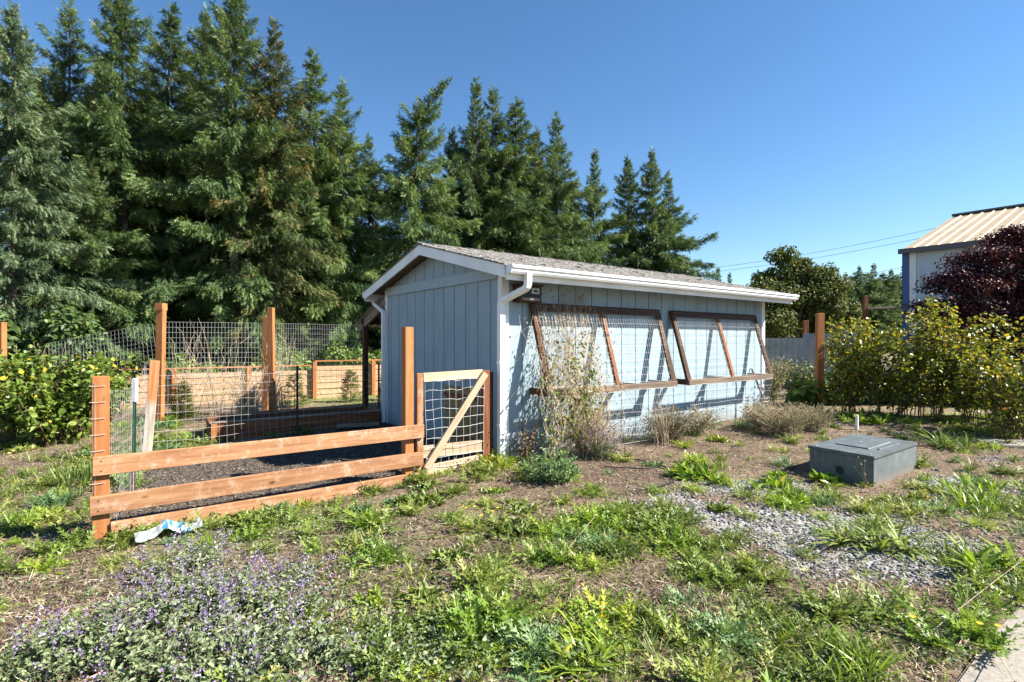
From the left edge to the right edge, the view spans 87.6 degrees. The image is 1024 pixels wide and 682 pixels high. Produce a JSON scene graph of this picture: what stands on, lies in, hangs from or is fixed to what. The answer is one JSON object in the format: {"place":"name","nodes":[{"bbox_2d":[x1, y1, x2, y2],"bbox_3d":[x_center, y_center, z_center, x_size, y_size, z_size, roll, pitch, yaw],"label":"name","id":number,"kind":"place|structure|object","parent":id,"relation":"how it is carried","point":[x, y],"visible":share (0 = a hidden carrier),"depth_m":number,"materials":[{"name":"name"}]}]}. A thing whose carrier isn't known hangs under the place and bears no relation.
{"place":"outdoors","nodes":[
{"label":"outdoors","id":0,"kind":"place"},
{"bbox_2d":[0,352,1023,681],"bbox_3d":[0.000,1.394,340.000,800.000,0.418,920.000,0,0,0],"label":"ground","id":1,"kind":"structure","parent":0,"point":[732,434],"depth_m":4.35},
{"bbox_2d":[0,306,31,368],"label":"shrub","id":2,"kind":"object","parent":1,"relation":"on","point":[16,338],"visible":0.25,"depth_m":13.95,"materials":[{"name":"green plant"}]},
{"bbox_2d":[0,350,67,448],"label":"berry bush","id":3,"kind":"object","parent":1,"relation":"on","point":[5,420],"visible":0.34,"depth_m":7.46,"materials":[{"name":"green plant"}]},
{"bbox_2d":[0,604,101,681],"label":"catmint","id":4,"kind":"object","parent":1,"relation":"on","point":[14,658],"visible":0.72,"depth_m":2.36,"materials":[{"name":"green plant"}]},
{"bbox_2d":[0,351,125,447],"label":"berry bush","id":5,"kind":"object","parent":1,"relation":"on","point":[39,417],"visible":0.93,"depth_m":7.37,"materials":[{"name":"green plant"}]},
{"bbox_2d":[17,305,113,373],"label":"shrub","id":6,"kind":"object","parent":1,"relation":"on","point":[47,335],"visible":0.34,"depth_m":13.77,"materials":[{"name":"green plant"}]},
{"bbox_2d":[45,459,91,491],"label":"grass tuft","id":7,"kind":"object","parent":1,"relation":"on","point":[65,479],"visible":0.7,"depth_m":5.64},
{"bbox_2d":[0,0,137,362],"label":"spruce tree","id":8,"kind":"object","parent":1,"relation":"on","point":[22,151],"visible":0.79,"depth_m":15.49,"materials":[{"name":"green plant"}]},
{"bbox_2d":[0,0,156,346],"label":"fir tree","id":9,"kind":"object","parent":1,"relation":"on","point":[61,96],"visible":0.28,"depth_m":18.76,"materials":[{"name":"green plant"}]},
{"bbox_2d":[32,356,131,437],"bbox_3d":[-6.590,0.869,7.992,1.480,1.318,1.120,0,0,0],"label":"berry bush","id":10,"kind":"object","parent":1,"relation":"on","point":[84,431],"visible":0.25,"depth_m":7.87,"materials":[{"name":"green plant"}]},
{"bbox_2d":[11,148,175,367],"bbox_3d":[-13.358,-2.074,16.855,4.928,8.179,5.188,0,0,-5],"label":"fir tree","id":11,"kind":"object","parent":1,"relation":"on","point":[116,308],"visible":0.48,"depth_m":16.88,"materials":[{"name":"green plant"}]},
{"bbox_2d":[8,571,195,681],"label":"catmint","id":12,"kind":"object","parent":1,"relation":"on","point":[110,647],"visible":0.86,"depth_m":2.48,"materials":[{"name":"green plant"}]},
{"bbox_2d":[62,351,153,424],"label":"berry bush","id":13,"kind":"object","parent":1,"relation":"on","point":[125,373],"visible":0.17,"depth_m":9.08,"materials":[{"name":"green plant"}]},
{"bbox_2d":[36,0,216,374],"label":"fir tree","id":14,"kind":"object","parent":1,"relation":"on","point":[115,122],"visible":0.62,"depth_m":18.20,"materials":[{"name":"green plant"}]},
{"bbox_2d":[110,362,148,520],"bbox_3d":[-3.810,0.985,5.372,0.077,1.469,2.613,0,0,-28],"label":"wire fence","id":15,"kind":"object","parent":1,"relation":"on","point":[132,484],"visible":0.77,"depth_m":5.35,"materials":[{"name":"metal"}]},
{"bbox_2d":[105,313,170,379],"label":"shrub","id":16,"kind":"object","parent":1,"relation":"on","point":[135,347],"visible":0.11,"depth_m":18.05,"materials":[{"name":"green plant"}]},
{"bbox_2d":[142,360,159,451],"bbox_3d":[-4.423,0.980,6.515,0.100,1.485,0.090,5,-4,-30],"label":"leaning post","id":17,"kind":"object","parent":1,"relation":"on","point":[152,388],"visible":0.56,"depth_m":6.49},
{"bbox_2d":[76,1,238,360],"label":"fir tree","id":18,"kind":"object","parent":1,"relation":"on","point":[169,90],"visible":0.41,"depth_m":19.70,"materials":[{"name":"green plant"}]},
{"bbox_2d":[134,517,202,541],"bbox_3d":[-2.707,1.465,4.205,0.444,0.112,0.192,0,0,-41],"label":"plastic wrapper","id":19,"kind":"object","parent":1,"relation":"on","point":[151,533],"visible":0.97,"depth_m":4.17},
{"bbox_2d":[104,525,238,586],"bbox_3d":[-2.229,1.391,3.498,0.636,0.316,0.713,0,0,15],"label":"catmint","id":20,"kind":"object","parent":1,"relation":"on","point":[211,555],"visible":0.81,"depth_m":3.51,"materials":[{"name":"green plant"}]},
{"bbox_2d":[166,380,197,417],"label":"fir sapling","id":21,"kind":"object","parent":1,"relation":"on","point":[174,408],"visible":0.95,"depth_m":9.67,"materials":[{"name":"green plant"}]},
{"bbox_2d":[88,536,289,630],"bbox_3d":[-1.762,1.373,2.987,0.973,0.352,0.819,0,0,-45],"label":"catmint","id":22,"kind":"object","parent":1,"relation":"on","point":[188,597],"visible":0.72,"depth_m":2.97,"materials":[{"name":"green plant"}]},
{"bbox_2d":[80,574,305,681],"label":"catmint","id":23,"kind":"object","parent":1,"relation":"on","point":[198,634],"visible":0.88,"depth_m":2.34,"materials":[{"name":"green plant"}]},
{"bbox_2d":[150,2,268,366],"bbox_3d":[-12.282,-5.628,21.736,5.837,16.136,5.141,0,0,10],"label":"fir tree","id":24,"kind":"object","parent":1,"relation":"on","point":[204,72],"visible":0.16,"depth_m":21.23,"materials":[{"name":"green plant"}]},
{"bbox_2d":[119,0,308,382],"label":"fir tree","id":25,"kind":"object","parent":1,"relation":"on","point":[228,129],"visible":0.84,"depth_m":18.50,"materials":[{"name":"green plant"}]},
{"bbox_2d":[176,318,258,416],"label":"bramble canes","id":26,"kind":"object","parent":1,"relation":"on","point":[224,392],"visible":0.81,"depth_m":9.45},
{"bbox_2d":[55,359,380,408],"bbox_3d":[-6.007,1.020,12.019,11.313,1.100,0.145,0,0,-32],"label":"board fence","id":27,"kind":"object","parent":1,"relation":"on","point":[310,382],"visible":0.28,"depth_m":12.47,"materials":[{"name":"brown wood"}]},
{"bbox_2d":[219,362,285,414],"bbox_3d":[-4.604,0.915,9.425,1.117,1.096,1.045,0,0,-45],"label":"dead brush","id":28,"kind":"object","parent":1,"relation":"on","point":[253,409],"visible":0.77,"depth_m":9.36,"materials":[{"name":"brown plant"}]},
{"bbox_2d":[89,327,427,539],"bbox_3d":[-2.108,0.760,4.997,2.900,1.820,0.156,0,0,-37],"label":"rail fence","id":29,"kind":"object","parent":1,"relation":"on","point":[104,503],"visible":0.81,"depth_m":4.69,"materials":[{"name":"brown wood"}]},
{"bbox_2d":[155,303,362,422],"bbox_3d":[-4.491,0.463,9.697,3.432,2.216,0.412,0,0,-15],"label":"garden fence","id":30,"kind":"object","parent":1,"relation":"on","point":[161,332],"visible":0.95,"depth_m":9.74,"materials":[{"name":"brown wood"}]},
{"bbox_2d":[180,558,338,640],"bbox_3d":[-1.371,1.365,2.884,0.849,0.336,0.765,0,0,0],"label":"catmint","id":31,"kind":"object","parent":1,"relation":"on","point":[258,601],"visible":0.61,"depth_m":2.87,"materials":[{"name":"green plant"}]},
{"bbox_2d":[212,499,306,539],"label":"weed","id":32,"kind":"object","parent":1,"relation":"on","point":[289,511],"visible":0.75,"depth_m":4.48,"materials":[{"name":"green plant"}]},
{"bbox_2d":[261,317,267,409],"bbox_3d":[-4.975,0.540,10.800,0.130,2.060,0.100,1,0,0],"label":"rough post","id":33,"kind":"object","parent":1,"relation":"on","point":[264,335],"visible":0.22,"depth_m":10.75,"materials":[{"name":"brown wood"}]},
{"bbox_2d":[156,363,380,446],"bbox_3d":[-3.323,1.020,7.864,0.086,1.300,3.485,0,0,40],"label":"wire fence","id":34,"kind":"object","parent":1,"relation":"on","point":[297,394],"visible":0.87,"depth_m":7.95,"materials":[{"name":"metal"}]},
{"bbox_2d":[202,16,347,351],"bbox_3d":[-8.464,-5.029,19.478,5.028,13.674,5.174,0,0,3],"label":"fir tree","id":35,"kind":"object","parent":1,"relation":"on","point":[279,271],"visible":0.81,"depth_m":19.18,"materials":[{"name":"green plant"}]},
{"bbox_2d":[257,329,296,411],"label":"dry stalks","id":36,"kind":"object","parent":1,"relation":"on","point":[279,382],"visible":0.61,"depth_m":10.19,"materials":[{"name":"brown plant"}]},
{"bbox_2d":[182,591,374,681],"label":"catmint","id":37,"kind":"object","parent":1,"relation":"on","point":[297,649],"visible":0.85,"depth_m":2.40,"materials":[{"name":"green plant"}]},
{"bbox_2d":[231,546,347,605],"bbox_3d":[-1.440,1.440,3.335,0.659,0.297,0.765,0,0,25],"label":"catmint","id":38,"kind":"object","parent":1,"relation":"on","point":[297,572],"visible":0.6,"depth_m":3.34,"materials":[{"name":"green plant"}]},
{"bbox_2d":[206,406,379,442],"bbox_3d":[-3.502,1.334,8.702,2.540,0.342,0.903,0,0,-32],"label":"raised bed","id":39,"kind":"object","parent":1,"relation":"on","point":[289,421],"visible":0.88,"depth_m":8.39,"materials":[{"name":"brown wood"}]},
{"bbox_2d":[116,423,476,520],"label":"mulch","id":40,"kind":"object","parent":1,"relation":"on","point":[291,466],"visible":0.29,"depth_m":6.19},
{"bbox_2d":[252,46,371,374],"bbox_3d":[-8.042,-4.974,21.576,6.090,13.620,4.806,0,0,36],"label":"fir tree","id":41,"kind":"object","parent":1,"relation":"on","point":[312,308],"visible":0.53,"depth_m":21.21,"materials":[{"name":"green plant"}]},
{"bbox_2d":[318,341,352,382],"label":"young shrub","id":42,"kind":"object","parent":1,"relation":"on","point":[340,356],"visible":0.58,"depth_m":15.85,"materials":[{"name":"green plant"}]},
{"bbox_2d":[293,76,395,366],"bbox_3d":[-6.829,-4.721,22.622,5.361,13.019,6.192,0,0,-34],"label":"fir tree","id":43,"kind":"object","parent":1,"relation":"on","point":[347,265],"visible":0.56,"depth_m":22.07,"materials":[{"name":"green plant"}]},
{"bbox_2d":[285,496,404,543],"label":"thistle","id":44,"kind":"object","parent":1,"relation":"on","point":[306,527],"visible":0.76,"depth_m":4.33,"materials":[{"name":"green plant"}]},
{"bbox_2d":[336,131,397,353],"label":"fir tree","id":45,"kind":"object","parent":1,"relation":"on","point":[366,160],"visible":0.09,"depth_m":24.84,"materials":[{"name":"green plant"}]},
{"bbox_2d":[353,295,385,406],"bbox_3d":[-1.515,0.350,10.550,2.812,2.284,1.413,0,0,-37],"label":"lean to","id":46,"kind":"object","parent":1,"relation":"on","point":[371,317],"visible":0.21,"depth_m":9.98,"materials":[{"name":"wood"}]},
{"bbox_2d":[312,76,482,357],"bbox_3d":[-4.361,-4.156,22.974,7.390,14.729,8.481,0,0,0],"label":"fir tree","id":47,"kind":"object","parent":1,"relation":"on","point":[402,194],"visible":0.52,"depth_m":22.50,"materials":[{"name":"green plant"}]},
{"bbox_2d":[420,125,482,239],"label":"fir tree","id":48,"kind":"object","parent":1,"relation":"on","point":[451,137],"visible":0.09,"depth_m":27.30,"materials":[{"name":"green plant"}]},
{"bbox_2d":[404,576,542,658],"bbox_3d":[-0.149,1.404,2.728,0.638,0.170,0.693,0,0,-30],"label":"thistle","id":49,"kind":"object","parent":1,"relation":"on","point":[481,590],"visible":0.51,"depth_m":2.83,"materials":[{"name":"green plant"}]},
{"bbox_2d":[438,77,533,256],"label":"fir tree","id":50,"kind":"object","parent":1,"relation":"on","point":[474,182],"visible":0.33,"depth_m":26.46,"materials":[{"name":"green plant"}]},
{"bbox_2d":[429,84,542,255],"bbox_3d":[-0.935,-5.870,28.446,7.484,15.452,6.478,0,0,-13],"label":"fir tree","id":51,"kind":"object","parent":1,"relation":"on","point":[496,176],"visible":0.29,"depth_m":27.30,"materials":[{"name":"green plant"}]},
{"bbox_2d":[490,372,492,456],"bbox_3d":[-0.273,0.995,6.409,0.060,1.250,0.090,0,0,-37],"label":"gate post","id":52,"kind":"object","parent":1,"relation":"on","point":[491,410],"visible":0.28,"depth_m":6.37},
{"bbox_2d":[416,369,489,474],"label":"gate","id":53,"kind":"structure","parent":52,"relation":"attached to","point":[434,452],"depth_m":6.04,"materials":[{"name":"brown wood"}]},
{"bbox_2d":[0,407,1023,681],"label":"weeds","id":54,"kind":"object","parent":1,"relation":"on","point":[672,521],"visible":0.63,"depth_m":3.54,"materials":[{"name":"green plant"}]},
{"bbox_2d":[0,417,1023,681],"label":"dry thatch","id":55,"kind":"object","parent":1,"relation":"on","point":[324,677],"visible":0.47,"depth_m":3.36,"materials":[{"name":"plant"}]},
{"bbox_2d":[0,466,1023,681],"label":"ground cover","id":56,"kind":"object","parent":1,"relation":"on","point":[486,638],"visible":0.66,"depth_m":2.72,"materials":[{"name":"green plant"}]},
{"bbox_2d":[0,376,1023,680],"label":"grass","id":57,"kind":"structure","parent":1,"relation":"on","point":[638,650],"depth_m":2.63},
{"bbox_2d":[459,96,572,259],"bbox_3d":[0.314,-5.501,27.901,8.255,14.742,6.514,0,0,33],"label":"fir tree","id":58,"kind":"object","parent":1,"relation":"on","point":[520,210],"visible":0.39,"depth_m":27.42,"materials":[{"name":"green plant"}]},
{"bbox_2d":[509,417,549,460],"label":"dead fern","id":59,"kind":"object","parent":1,"relation":"on","point":[528,450],"visible":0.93,"depth_m":6.42,"materials":[{"name":"brown plant"}]},
{"bbox_2d":[518,444,582,484],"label":"herb bush","id":60,"kind":"object","parent":1,"relation":"on","point":[558,464],"visible":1,"depth_m":5.51,"materials":[{"name":"green plant"}]},
{"bbox_2d":[514,111,612,263],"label":"fir tree","id":61,"kind":"object","parent":1,"relation":"on","point":[578,245],"visible":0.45,"depth_m":28.99,"materials":[{"name":"green plant"}]},
{"bbox_2d":[490,603,640,681],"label":"lime weed","id":62,"kind":"object","parent":1,"relation":"on","point":[565,630],"visible":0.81,"depth_m":2.42,"materials":[{"name":"green plant"}]},
{"bbox_2d":[543,515,595,565],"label":"thistle","id":63,"kind":"object","parent":1,"relation":"on","point":[560,554],"visible":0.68,"depth_m":3.59,"materials":[{"name":"green plant"}]},
{"bbox_2d":[362,242,798,458],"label":"shed","id":64,"kind":"structure","parent":1,"relation":"on","point":[457,308],"depth_m":7.75,"materials":[{"name":"blue"}]},
{"bbox_2d":[444,385,478,453],"bbox_3d":[-0.697,1.060,7.210,0.032,0.880,0.860,0,0,-37],"label":"hen door","id":65,"kind":"structure","parent":64,"relation":"in","point":[455,394],"depth_m":7.17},
{"bbox_2d":[511,283,543,302],"bbox_3d":[0.194,-0.586,6.599,0.365,0.222,0.185,0,0,-37],"label":"nest box","id":66,"kind":"object","parent":64,"relation":"attached to","point":[532,294],"visible":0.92,"depth_m":6.55,"materials":[{"name":"black wood"}]},
{"bbox_2d":[529,303,677,447],"bbox_3d":[1.347,0.459,7.316,2.550,1.879,0.415,0,0,-37],"label":"trellis","id":67,"kind":"object","parent":64,"relation":"attached to","point":[629,385],"visible":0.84,"depth_m":7.31,"materials":[{"name":"metal"}]},
{"bbox_2d":[516,284,635,456],"bbox_3d":[0.821,0.339,6.800,1.900,2.244,1.243,0,0,-35],"label":"dry vine","id":68,"kind":"object","parent":67,"relation":"attached to","point":[585,400],"visible":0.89,"depth_m":6.67,"materials":[{"name":"beige plant"}]},
{"bbox_2d":[669,310,772,429],"bbox_3d":[3.602,0.460,9.010,2.550,1.881,0.410,0,0,-37],"label":"trellis","id":69,"kind":"object","parent":64,"relation":"attached to","point":[688,380],"visible":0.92,"depth_m":8.89,"materials":[{"name":"metal"}]},
{"bbox_2d":[541,406,630,459],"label":"dry weeds","id":70,"kind":"object","parent":1,"relation":"on","point":[588,436],"visible":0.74,"depth_m":6.58,"materials":[{"name":"brown plant"}]},
{"bbox_2d":[570,147,633,267],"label":"fir tree","id":71,"kind":"object","parent":1,"relation":"on","point":[592,211],"visible":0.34,"depth_m":31.14,"materials":[{"name":"green plant"}]},
{"bbox_2d":[579,423,625,460],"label":"bush","id":72,"kind":"object","parent":1,"relation":"on","point":[603,452],"visible":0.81,"depth_m":6.50,"materials":[{"name":"grey plant"}]},
{"bbox_2d":[596,154,675,268],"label":"fir tree","id":73,"kind":"object","parent":1,"relation":"on","point":[628,189],"visible":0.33,"depth_m":33.23,"materials":[{"name":"green plant"}]},
{"bbox_2d":[615,146,696,273],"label":"fir tree","id":74,"kind":"object","parent":1,"relation":"on","point":[653,227],"visible":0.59,"depth_m":31.65,"materials":[{"name":"green plant"}]},
{"bbox_2d":[631,403,705,443],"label":"lavender bush","id":75,"kind":"object","parent":1,"relation":"on","point":[676,425],"visible":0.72,"depth_m":7.66,"materials":[{"name":"brown plant"}]},
{"bbox_2d":[638,173,718,279],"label":"fir tree","id":76,"kind":"object","parent":1,"relation":"on","point":[696,264],"visible":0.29,"depth_m":32.29,"materials":[{"name":"green plant"}]},
{"bbox_2d":[669,460,723,481],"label":"dock plant","id":77,"kind":"object","parent":1,"relation":"on","point":[696,471],"visible":0.92,"depth_m":5.69,"materials":[{"name":"green plant"}]},
{"bbox_2d":[675,403,727,435],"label":"lavender bush","id":78,"kind":"object","parent":1,"relation":"on","point":[703,421],"visible":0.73,"depth_m":8.23,"materials":[{"name":"brown plant"}]},
{"bbox_2d":[640,599,811,669],"bbox_3d":[1.002,1.412,2.602,0.774,0.187,0.511,0,0,0],"label":"thistle","id":79,"kind":"object","parent":1,"relation":"on","point":[681,635],"visible":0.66,"depth_m":2.60,"materials":[{"name":"green plant"}]},
{"bbox_2d":[676,546,798,595],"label":"thistle","id":80,"kind":"object","parent":1,"relation":"on","point":[696,559],"visible":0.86,"depth_m":3.31,"materials":[{"name":"green plant"}]},
{"bbox_2d":[730,400,783,430],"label":"lavender bush","id":81,"kind":"object","parent":1,"relation":"on","point":[752,421],"visible":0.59,"depth_m":8.54,"materials":[{"name":"grey plant"}]},
{"bbox_2d":[736,399,828,437],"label":"lavender bush","id":82,"kind":"object","parent":1,"relation":"on","point":[781,424],"visible":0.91,"depth_m":8.10,"materials":[{"name":"grey plant"}]},
{"bbox_2d":[765,355,803,405],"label":"wild shrub","id":83,"kind":"object","parent":1,"relation":"on","point":[772,392],"visible":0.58,"depth_m":10.90,"materials":[{"name":"green plant"}]},
{"bbox_2d":[746,245,861,338],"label":"round tree","id":84,"kind":"object","parent":1,"relation":"on","point":[819,289],"visible":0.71,"depth_m":36.02,"materials":[{"name":"green plant"}]},
{"bbox_2d":[777,371,833,412],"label":"wild shrub","id":85,"kind":"object","parent":1,"relation":"on","point":[799,393],"visible":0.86,"depth_m":10.30,"materials":[{"name":"green plant"}]},
{"bbox_2d":[779,357,831,398],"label":"wild shrub","id":86,"kind":"object","parent":1,"relation":"on","point":[802,376],"visible":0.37,"depth_m":11.28,"materials":[{"name":"green plant"}]},
{"bbox_2d":[765,333,856,387],"bbox_3d":[8.634,0.620,15.686,2.332,1.699,1.043,0,0,0],"label":"metal fence","id":87,"kind":"object","parent":1,"relation":"on","point":[800,350],"visible":0.38,"depth_m":15.71,"materials":[{"name":"metal"}]},
{"bbox_2d":[784,402,853,431],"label":"lavender bush","id":88,"kind":"object","parent":1,"relation":"on","point":[820,421],"visible":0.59,"depth_m":8.40,"materials":[{"name":"grey plant"}]},
{"bbox_2d":[815,313,824,411],"bbox_3d":[5.990,0.520,10.400,0.125,2.123,0.100,1,0,0],"label":"post","id":89,"kind":"object","parent":1,"relation":"on","point":[819,347],"visible":0.58,"depth_m":10.35,"materials":[{"name":"brown wood"}]},
{"bbox_2d":[754,605,911,681],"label":"grass tuft","id":90,"kind":"object","parent":1,"relation":"on","point":[885,664],"visible":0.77,"depth_m":2.37,"materials":[{"name":"green plant"}]},
{"bbox_2d":[808,433,917,486],"bbox_3d":[3.989,1.384,6.054,1.364,0.472,0.679,0,0,-37],"label":"utility box","id":91,"kind":"object","parent":1,"relation":"on","point":[887,459],"visible":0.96,"depth_m":5.76,"materials":[{"name":"concrete"}]},
{"bbox_2d":[823,316,904,415],"bbox_3d":[6.401,0.511,9.879,1.158,1.954,1.582,0,0,25],"label":"currant bush","id":92,"kind":"object","parent":1,"relation":"on","point":[849,389],"visible":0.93,"depth_m":9.75,"materials":[{"name":"green plant"}]},
{"bbox_2d":[802,503,947,566],"bbox_3d":[2.573,1.413,3.852,1.042,0.402,0.886,0,0,0],"label":"grass tuft","id":93,"kind":"object","parent":1,"relation":"on","point":[876,527],"visible":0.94,"depth_m":3.82,"materials":[{"name":"green plant"}]},
{"bbox_2d":[851,263,901,352],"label":"fir tree","id":94,"kind":"object","parent":1,"relation":"on","point":[882,318],"visible":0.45,"depth_m":59.31,"materials":[{"name":"green plant"}]},
{"bbox_2d":[876,270,901,350],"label":"fir tree","id":95,"kind":"object","parent":1,"relation":"on","point":[890,286],"visible":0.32,"depth_m":61.61,"materials":[{"name":"green plant"}]},
{"bbox_2d":[836,309,954,417],"bbox_3d":[6.821,0.462,9.615,1.727,2.037,1.382,0,0,33],"label":"currant bush","id":96,"kind":"object","parent":1,"relation":"on","point":[909,365],"visible":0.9,"depth_m":9.46,"materials":[{"name":"green plant"}]},
{"bbox_2d":[890,293,1006,415],"bbox_3d":[7.888,0.326,9.689,1.525,2.304,1.982,0,0,27],"label":"currant bush","id":97,"kind":"object","parent":1,"relation":"on","point":[943,375],"visible":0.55,"depth_m":9.49,"materials":[{"name":"green plant"}]},
{"bbox_2d":[877,556,1023,681],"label":"dandelion","id":98,"kind":"object","parent":1,"relation":"on","point":[997,646],"visible":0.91,"depth_m":2.65,"materials":[{"name":"green plant"}]},
{"bbox_2d":[909,423,1000,453],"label":"grass tuft","id":99,"kind":"object","parent":1,"relation":"on","point":[943,442],"visible":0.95,"depth_m":7.30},
{"bbox_2d":[898,203,1023,379],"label":"barn","id":100,"kind":"structure","parent":1,"relation":"on","point":[957,232],"depth_m":17.84,"materials":[{"name":"metal"}]},
{"bbox_2d":[899,222,1023,368],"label":"purple tree","id":101,"kind":"object","parent":1,"relation":"on","point":[1000,288],"visible":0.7,"depth_m":12.17,"materials":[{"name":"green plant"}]},
{"bbox_2d":[925,531,1023,577],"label":"lime weed","id":102,"kind":"object","parent":1,"relation":"on","point":[969,556],"visible":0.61,"depth_m":3.41,"materials":[{"name":"green plant"}]},
{"bbox_2d":[933,310,1023,423],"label":"currant bush","id":103,"kind":"object","parent":1,"relation":"on","point":[969,404],"visible":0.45,"depth_m":9.15,"materials":[{"name":"green plant"}]},
{"bbox_2d":[933,469,1023,497],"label":"lime weed","id":104,"kind":"object","parent":1,"relation":"on","point":[963,481],"visible":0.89,"depth_m":5.27,"materials":[{"name":"green plant"}]},
{"bbox_2d":[937,332,1023,439],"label":"currant bush","id":105,"kind":"object","parent":1,"relation":"on","point":[1001,392],"visible":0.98,"depth_m":8.02,"materials":[{"name":"green plant"}]},
{"bbox_2d":[0,0,1023,307],"label":"sky","id":106,"kind":"structure","parent":0,"point":[812,126],"materials":[{"name":"blue"}]},
{"bbox_2d":[7,419,1023,640],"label":"gravel","id":107,"kind":"structure","parent":0,"point":[901,572],"depth_m":3.98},
{"bbox_2d":[956,602,1023,681],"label":"path","id":108,"kind":"structure","parent":0,"point":[994,669],"depth_m":2.45,"materials":[{"name":"concrete"}]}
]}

